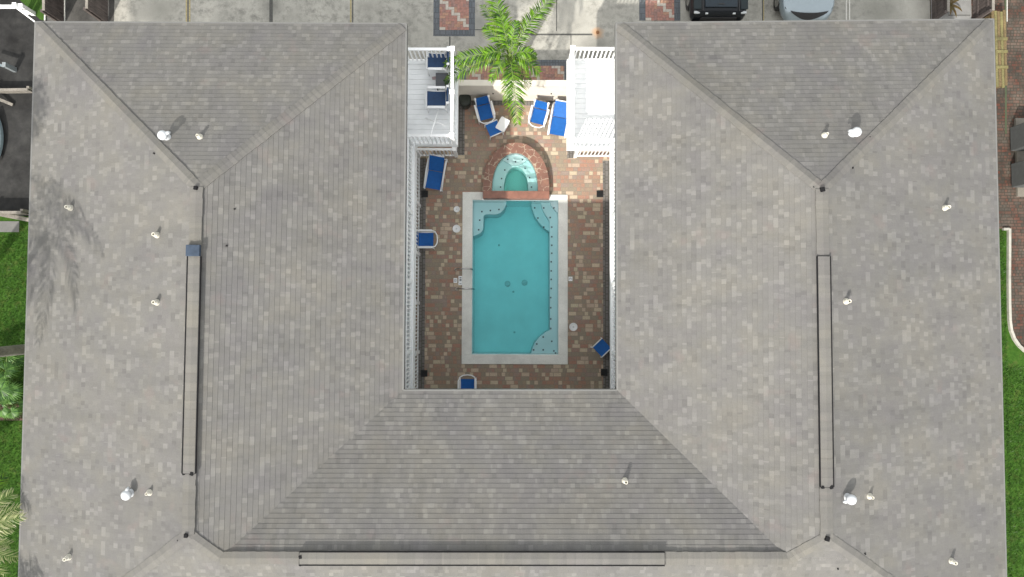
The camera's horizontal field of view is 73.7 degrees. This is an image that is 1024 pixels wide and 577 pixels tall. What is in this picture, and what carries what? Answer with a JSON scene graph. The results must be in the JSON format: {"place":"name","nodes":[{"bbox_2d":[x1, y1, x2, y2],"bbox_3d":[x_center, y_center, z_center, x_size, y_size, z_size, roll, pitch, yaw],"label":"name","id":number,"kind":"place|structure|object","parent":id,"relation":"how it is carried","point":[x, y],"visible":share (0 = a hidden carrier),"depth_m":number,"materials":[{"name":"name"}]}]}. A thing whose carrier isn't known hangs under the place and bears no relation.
{"place":"outdoors","nodes":[
{"label":"outdoors","id":0,"kind":"place"},
{"bbox_2d":[0,0,46,215],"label":"asphalt drive","id":1,"kind":"structure","parent":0,"point":[16,38],"depth_m":24.28,"materials":[{"name":"black asphalt"}]},
{"bbox_2d":[0,120,3,155],"bbox_3d":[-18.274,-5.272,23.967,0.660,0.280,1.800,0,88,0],"label":"parked car","id":2,"kind":"object","parent":1,"relation":"on","point":[1,137],"visible":1,"depth_m":24.06,"materials":[{"name":"metal"}]},
{"bbox_2d":[0,98,12,105],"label":"timber beam","id":3,"kind":"structure","parent":1,"relation":"on","point":[6,102],"depth_m":24.13,"materials":[{"name":"brown wood"}]},
{"bbox_2d":[0,62,16,71],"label":"metal frame","id":4,"kind":"object","parent":1,"relation":"on","point":[8,66],"visible":1,"depth_m":23.96,"materials":[{"name":"white metal"}]},
{"bbox_2d":[0,209,28,214],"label":"wooden fence","id":5,"kind":"object","parent":1,"relation":"on","point":[23,212],"visible":0.85,"depth_m":23.58,"materials":[{"name":"brown wood"}]},
{"bbox_2d":[0,214,28,221],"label":"timber beam","id":6,"kind":"structure","parent":5,"relation":"on","point":[11,216],"depth_m":23.88,"materials":[{"name":"brown wood"}]},
{"bbox_2d":[0,86,31,93],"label":"wooden fence","id":7,"kind":"object","parent":1,"relation":"on","point":[27,89],"visible":0.91,"depth_m":23.92,"materials":[{"name":"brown wood"}]},
{"bbox_2d":[0,2,35,21],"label":"white rail fence","id":8,"kind":"object","parent":1,"relation":"on","point":[24,9],"visible":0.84,"depth_m":23.79,"materials":[{"name":"paint"}]},
{"bbox_2d":[20,0,43,19],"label":"lawn","id":9,"kind":"structure","parent":0,"point":[35,6],"depth_m":24.41,"materials":[{"name":"green plant"}]},
{"bbox_2d":[47,0,113,20],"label":"asphalt drive","id":10,"kind":"structure","parent":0,"point":[74,11],"depth_m":24.41,"materials":[{"name":"grey asphalt"}]},
{"bbox_2d":[40,0,63,20],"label":"wooden fence","id":11,"kind":"object","parent":10,"relation":"on","point":[53,10],"visible":0.91,"depth_m":23.85,"materials":[{"name":"brown wood"}]},
{"bbox_2d":[83,0,107,20],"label":"wooden fence","id":12,"kind":"object","parent":10,"relation":"on","point":[97,10],"visible":0.91,"depth_m":23.80,"materials":[{"name":"brown wood"}]},
{"bbox_2d":[415,105,608,388],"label":"courtyard paving","id":13,"kind":"structure","parent":0,"point":[578,181],"depth_m":24.05,"materials":[{"name":"brown brick"}]},
{"bbox_2d":[418,158,425,388],"bbox_3d":[-3.187,-0.089,24.014,0.264,0.001,9.057,0,88,0],"label":"courtyard border","id":14,"kind":"object","parent":13,"relation":"on","point":[421,356],"visible":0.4,"depth_m":24.01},
{"bbox_2d":[421,370,426,376],"bbox_3d":[-3.072,2.968,23.877,0.230,0.030,0.230,0,88,0],"label":"floor drain","id":15,"kind":"object","parent":13,"relation":"on","point":[423,373],"visible":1,"depth_m":23.87,"materials":[{"name":"black plastic"}]},
{"bbox_2d":[421,191,427,196],"bbox_3d":[-3.085,-3.341,24.127,0.230,0.030,0.230,0,88,0],"label":"floor drain","id":16,"kind":"object","parent":13,"relation":"on","point":[424,193],"visible":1,"depth_m":24.12,"materials":[{"name":"black plastic"}]},
{"bbox_2d":[416,229,437,248],"bbox_3d":[-2.981,-1.704,23.642,0.836,0.892,0.656,0,88,0],"label":"sling chair","id":17,"kind":"object","parent":13,"relation":"on","point":[425,238],"visible":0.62,"depth_m":23.71,"materials":[{"name":"blue fabric"}]},
{"bbox_2d":[423,154,447,191],"bbox_3d":[-2.672,-4.014,23.801,0.684,0.752,1.170,10,88,0],"label":"sun lounger","id":18,"kind":"object","parent":13,"relation":"on","point":[433,179],"visible":1,"depth_m":23.81,"materials":[{"name":"blue fabric"}]},
{"bbox_2d":[453,225,459,232],"bbox_3d":[-1.958,-2.110,24.086,0.280,0.021,0.280,0,88,0],"label":"skimmer lid","id":19,"kind":"object","parent":13,"relation":"on","point":[456,228],"visible":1,"depth_m":24.09,"materials":[{"name":"white plastic"}]},
{"bbox_2d":[454,206,459,211],"bbox_3d":[-1.951,-2.800,24.113,0.216,0.021,0.216,0,88,0],"label":"skimmer lid","id":20,"kind":"object","parent":13,"relation":"on","point":[456,208],"visible":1,"depth_m":24.11,"materials":[{"name":"white plastic"}]},
{"bbox_2d":[458,276,461,284],"bbox_3d":[-1.812,-0.282,24.017,0.140,0.014,0.320,0,88,0],"label":"marker tile","id":21,"kind":"object","parent":13,"relation":"on","point":[459,280],"visible":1,"depth_m":24.01,"materials":[{"name":"white tile"}]},
{"bbox_2d":[457,101,464,154],"bbox_3d":[-1.823,-5.702,24.236,0.284,0.001,1.957,0,88,0],"label":"courtyard border","id":22,"kind":"object","parent":13,"relation":"on","point":[461,132],"visible":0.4,"depth_m":24.23,"materials":[{"name":"grey concrete"}]},
{"bbox_2d":[457,374,476,388],"bbox_3d":[-1.532,3.366,23.441,0.656,0.892,0.836,0,88,0],"label":"sling chair","id":23,"kind":"object","parent":13,"relation":"on","point":[466,383],"visible":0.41,"depth_m":23.51,"materials":[{"name":"blue fabric"}]},
{"bbox_2d":[474,94,495,124],"bbox_3d":[-0.939,-6.165,23.818,0.656,0.892,0.836,-15,88,-1],"label":"sling chair","id":24,"kind":"object","parent":13,"relation":"on","point":[485,112],"visible":1,"depth_m":23.86,"materials":[{"name":"blue fabric"}]},
{"bbox_2d":[484,119,502,140],"bbox_3d":[-0.643,-5.587,24.047,0.516,0.386,0.516,-24,88,-1],"label":"footstool","id":25,"kind":"object","parent":13,"relation":"on","point":[492,129],"visible":1,"depth_m":23.88,"materials":[{"name":"blue fabric"}]},
{"bbox_2d":[496,116,509,134],"bbox_3d":[-0.326,-5.725,24.033,0.340,0.426,0.470,29,88,1],"label":"side table","id":26,"kind":"object","parent":13,"relation":"on","point":[503,123],"visible":0.97,"depth_m":23.82,"materials":[{"name":"white plastic"}]},
{"bbox_2d":[458,80,565,100],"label":"garden wall","id":27,"kind":"structure","parent":13,"relation":"on","point":[546,90],"depth_m":23.16,"materials":[{"name":"beige paint"}]},
{"bbox_2d":[471,101,554,105],"bbox_3d":[0.142,-6.590,24.267,3.641,0.001,0.170,0,88,0],"label":"courtyard border","id":28,"kind":"object","parent":13,"relation":"on","point":[502,103],"depth_m":24.27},
{"bbox_2d":[458,95,470,109],"bbox_3d":[-1.641,-6.538,23.939,0.450,0.675,0.450,0,88,0],"label":"bin","id":29,"kind":"object","parent":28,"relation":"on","point":[464,101],"visible":0.99,"depth_m":23.62,"materials":[{"name":"black plastic"}]},
{"bbox_2d":[462,192,567,363],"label":"swimming pool","id":30,"kind":"structure","parent":13,"relation":"in","point":[515,279],"depth_m":25.30,"materials":[{"name":"paint"}]},
{"bbox_2d":[454,268,473,270],"bbox_3d":[-1.691,-0.673,24.054,0.673,0.672,0.100,0,88,0],"label":"grab rail","id":31,"kind":"object","parent":30,"relation":"attached to","point":[455,269],"visible":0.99,"depth_m":23.78,"materials":[{"name":"metal"}]},
{"bbox_2d":[472,201,557,353],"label":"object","id":32,"kind":"structure","parent":30,"relation":"in","point":[518,203],"depth_m":24.51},
{"bbox_2d":[483,143,548,199],"bbox_3d":[0.151,-4.104,24.365,2.316,1.032,1.970,0,88,0],"label":"spa tub","id":33,"kind":"object","parent":13,"relation":"in","point":[515,177],"visible":1,"depth_m":23.89,"materials":[{"name":"paint"}]},
{"bbox_2d":[492,154,537,190],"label":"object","id":34,"kind":"structure","parent":33,"relation":"in","point":[511,155],"depth_m":24.07,"materials":[{"name":"teal tile"}]},
{"bbox_2d":[528,99,549,128],"bbox_3d":[0.920,-6.014,23.812,0.656,0.892,0.836,15,88,1],"label":"sling chair","id":35,"kind":"object","parent":13,"relation":"on","point":[537,116],"visible":1,"depth_m":23.85,"materials":[{"name":"blue fabric"}]},
{"bbox_2d":[547,99,565,138],"bbox_3d":[1.662,-5.909,23.876,0.684,0.752,1.170,10,88,0],"label":"sun lounger","id":36,"kind":"object","parent":13,"relation":"on","point":[557,125],"visible":0.81,"depth_m":23.90,"materials":[{"name":"blue fabric"}]},
{"bbox_2d":[567,151,573,157],"bbox_3d":[2.102,-5.642,24.234,0.284,0.001,2.055,0,88,0],"label":"courtyard border","id":37,"kind":"object","parent":13,"relation":"on","point":[570,154],"visible":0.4,"depth_m":24.20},
{"bbox_2d":[569,323,577,330],"bbox_3d":[2.153,1.347,23.949,0.290,0.021,0.290,0,88,0],"label":"skimmer lid","id":38,"kind":"object","parent":13,"relation":"on","point":[573,326],"visible":1,"depth_m":23.95,"materials":[{"name":"white plastic"}]},
{"bbox_2d":[597,191,602,196],"bbox_3d":[3.104,-3.341,24.127,0.230,0.030,0.230,0,88,0],"label":"floor drain","id":39,"kind":"object","parent":13,"relation":"on","point":[599,193],"visible":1,"depth_m":24.12,"materials":[{"name":"black plastic"}]},
{"bbox_2d":[591,337,609,357],"bbox_3d":[3.103,2.051,23.745,0.516,0.386,0.516,-43,88,-2],"label":"footstool","id":40,"kind":"object","parent":13,"relation":"on","point":[601,346],"visible":0.94,"depth_m":23.58,"materials":[{"name":"blue fabric"}]},
{"bbox_2d":[603,160,609,388],"bbox_3d":[3.427,-0.040,24.012,0.451,0.001,8.997,0,88,0],"label":"courtyard border","id":41,"kind":"object","parent":13,"relation":"on","point":[606,292],"visible":0.4,"depth_m":24.03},
{"bbox_2d":[601,369,606,375],"bbox_3d":[3.221,2.931,23.879,0.230,0.030,0.230,0,88,0],"label":"floor drain","id":42,"kind":"object","parent":41,"relation":"on","point":[603,372],"visible":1,"depth_m":23.87,"materials":[{"name":"black plastic"}]},
{"bbox_2d":[0,216,1023,576],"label":"ground","id":43,"kind":"structure","parent":0,"point":[1012,358],"depth_m":23.89,"materials":[{"name":"green plant"}]},
{"bbox_2d":[0,221,18,231],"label":"concrete pad","id":44,"kind":"object","parent":43,"relation":"on","point":[9,226],"visible":1,"depth_m":24.11,"materials":[{"name":"grey concrete"}]},
{"bbox_2d":[0,402,22,420],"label":"mulch","id":45,"kind":"object","parent":43,"relation":"on","point":[17,419],"visible":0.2,"depth_m":23.82,"materials":[{"name":"brown soil"}]},
{"bbox_2d":[0,388,22,419],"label":"fan palm","id":46,"kind":"object","parent":45,"relation":"on","point":[8,413],"visible":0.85,"depth_m":22.98,"materials":[{"name":"green plant"}]},
{"bbox_2d":[0,343,23,404],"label":"bush","id":47,"kind":"object","parent":43,"relation":"on","point":[4,390],"visible":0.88,"depth_m":22.90,"materials":[{"name":"green plant"}]},
{"bbox_2d":[0,344,24,356],"bbox_3d":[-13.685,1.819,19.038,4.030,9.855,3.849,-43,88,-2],"label":"walkway","id":48,"kind":"structure","parent":43,"relation":"on","point":[11,350],"depth_m":21.28,"materials":[{"name":"grey concrete"}]},
{"bbox_2d":[0,473,27,576],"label":"palm tree","id":49,"kind":"object","parent":43,"relation":"on","point":[4,520],"visible":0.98,"depth_m":17.63,"materials":[{"name":"green plant"}]},
{"bbox_2d":[18,18,1006,576],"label":"motel building","id":50,"kind":"structure","parent":43,"relation":"on","point":[222,352],"depth_m":17.20,"materials":[{"name":"grey"}]},
{"bbox_2d":[425,108,444,136],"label":"crossed poles","id":51,"kind":"object","parent":50,"relation":"on","point":[434,121],"visible":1,"depth_m":20.43,"materials":[{"name":"white paint"}]},
{"bbox_2d":[425,85,448,112],"bbox_3d":[-2.261,-5.782,20.811,0.766,0.872,0.676,0,88,0],"label":"sling chair","id":52,"kind":"object","parent":50,"relation":"on","point":[436,99],"visible":1,"depth_m":20.86,"materials":[{"name":"blue fabric"}]},
{"bbox_2d":[426,46,449,75],"bbox_3d":[-2.250,-6.954,20.857,0.766,0.872,0.676,0,88,0],"label":"sling chair","id":53,"kind":"object","parent":50,"relation":"on","point":[435,63],"visible":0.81,"depth_m":20.91,"materials":[{"name":"blue fabric"}]},
{"bbox_2d":[436,73,448,92],"bbox_3d":[-2.139,-6.333,21.049,0.380,0.436,0.480,0,88,0],"label":"balcony table","id":54,"kind":"object","parent":50,"relation":"on","point":[440,77],"visible":0.81,"depth_m":20.83,"materials":[{"name":"grey plastic"}]},
{"bbox_2d":[114,0,929,79],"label":"parking lot","id":55,"kind":"structure","parent":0,"point":[602,17],"depth_m":24.41,"materials":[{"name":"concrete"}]},
{"bbox_2d":[187,0,188,21],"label":"parking line","id":56,"kind":"object","parent":55,"relation":"on","point":[187,10],"depth_m":24.41,"materials":[{"name":"yellow paint"}]},
{"bbox_2d":[269,0,272,21],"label":"expansion joint","id":57,"kind":"object","parent":55,"relation":"on","point":[270,10],"visible":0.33,"depth_m":24.41,"materials":[{"name":"grey concrete"}]},
{"bbox_2d":[350,0,351,21],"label":"parking line","id":58,"kind":"object","parent":55,"relation":"on","point":[350,10],"depth_m":24.41,"materials":[{"name":"yellow paint"}]},
{"bbox_2d":[433,0,474,35],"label":"panel border","id":59,"kind":"object","parent":55,"relation":"on","point":[436,22],"visible":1,"depth_m":24.39,"materials":[{"name":"concrete"}]},
{"bbox_2d":[439,0,468,29],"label":"panel pavers","id":60,"kind":"object","parent":59,"relation":"on","point":[454,14],"visible":1,"depth_m":24.39,"materials":[{"name":"red brick"}]},
{"bbox_2d":[460,60,566,79],"bbox_3d":[0.112,-7.473,24.310,3.936,0.001,1.359,0,88,0],"label":"panel border","id":61,"kind":"object","parent":55,"relation":"on","point":[552,62],"visible":0.2,"depth_m":24.33,"materials":[{"name":"stone"}]},
{"bbox_2d":[466,66,563,79],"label":"panel pavers","id":62,"kind":"object","parent":61,"relation":"on","point":[552,73],"visible":0.29,"depth_m":24.31,"materials":[{"name":"red brick"}]},
{"bbox_2d":[442,0,557,125],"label":"palm tree","id":63,"kind":"object","parent":62,"relation":"on","point":[511,64],"visible":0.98,"depth_m":20.23,"materials":[{"name":"green plant"}]},
{"bbox_2d":[556,0,556,30],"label":"expansion joint","id":64,"kind":"object","parent":55,"relation":"on","point":[556,15],"visible":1,"depth_m":24.40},
{"bbox_2d":[527,34,591,34],"bbox_3d":[1.666,-9.065,24.372,2.400,0.001,0.060,0,88,0],"label":"expansion joint","id":65,"kind":"object","parent":55,"relation":"on","point":[559,34],"visible":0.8,"depth_m":24.37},
{"bbox_2d":[639,0,679,20],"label":"panel border","id":66,"kind":"object","parent":55,"relation":"on","point":[642,10],"visible":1,"depth_m":24.41,"materials":[{"name":"stone"}]},
{"bbox_2d":[645,0,673,20],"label":"panel pavers","id":67,"kind":"object","parent":66,"relation":"on","point":[659,10],"visible":1,"depth_m":24.40,"materials":[{"name":"red brick"}]},
{"bbox_2d":[685,0,747,20],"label":"parked car","id":68,"kind":"object","parent":55,"relation":"on","point":[716,10],"visible":0.95,"depth_m":23.40,"materials":[{"name":"black paint"}]},
{"bbox_2d":[773,0,834,19],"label":"parked car","id":69,"kind":"object","parent":55,"relation":"on","point":[805,9],"visible":0.71,"depth_m":23.60,"materials":[{"name":"silver paint"}]},
{"bbox_2d":[932,0,949,18],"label":"wooden fence","id":70,"kind":"object","parent":55,"relation":"on","point":[940,8],"visible":0.79,"depth_m":23.86,"materials":[{"name":"brown wood"}]},
{"bbox_2d":[931,0,971,18],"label":"side walk","id":71,"kind":"structure","parent":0,"point":[964,6],"depth_m":24.41,"materials":[{"name":"concrete"}]},
{"bbox_2d":[950,0,961,15],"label":"bromeliad","id":72,"kind":"object","parent":71,"relation":"on","point":[952,5],"visible":0.57,"depth_m":24.14,"materials":[{"name":"green plant"}]},
{"bbox_2d":[973,0,994,18],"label":"wooden fence","id":73,"kind":"object","parent":71,"relation":"on","point":[982,8],"visible":0.81,"depth_m":23.82,"materials":[{"name":"brown wood"}]},
{"bbox_2d":[930,0,1023,228],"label":"brick driveway","id":74,"kind":"structure","parent":0,"point":[1011,210],"depth_m":24.28,"materials":[{"name":"brown brick"}]},
{"bbox_2d":[985,10,1007,87],"bbox_3d":[17.069,-8.388,24.110,0.519,0.480,2.759,0,88,0],"label":"timber bench","id":75,"kind":"object","parent":74,"relation":"on","point":[1001,52],"visible":0.77,"depth_m":23.89,"materials":[{"name":"yellow wood"}]},
{"bbox_2d":[1005,0,1006,133],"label":"drive edge","id":76,"kind":"object","parent":74,"relation":"on","point":[1005,98],"visible":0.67,"depth_m":24.27,"materials":[{"name":"grey concrete"}]},
{"bbox_2d":[1014,118,1023,196],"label":"equipment pad","id":77,"kind":"object","parent":74,"relation":"on","point":[1019,155],"visible":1,"depth_m":24.12,"materials":[{"name":"grey concrete"}]},
{"bbox_2d":[1010,123,1023,150],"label":"air conditioner","id":78,"kind":"object","parent":77,"relation":"on","point":[1017,137],"visible":1,"depth_m":23.83,"materials":[{"name":"grey metal"}]},
{"bbox_2d":[1011,160,1023,187],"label":"air conditioner","id":79,"kind":"object","parent":77,"relation":"on","point":[1017,173],"visible":1,"depth_m":23.78,"materials":[{"name":"grey metal"}]},
{"bbox_2d":[1011,229,1023,346],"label":"brick driveway","id":80,"kind":"structure","parent":0,"point":[1017,271],"depth_m":24.03,"materials":[{"name":"brown brick"}]},
{"bbox_2d":[1002,228,1023,351],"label":"kerb","id":81,"kind":"structure","parent":80,"relation":"on","point":[1009,310],"depth_m":23.95,"materials":[{"name":"concrete"}]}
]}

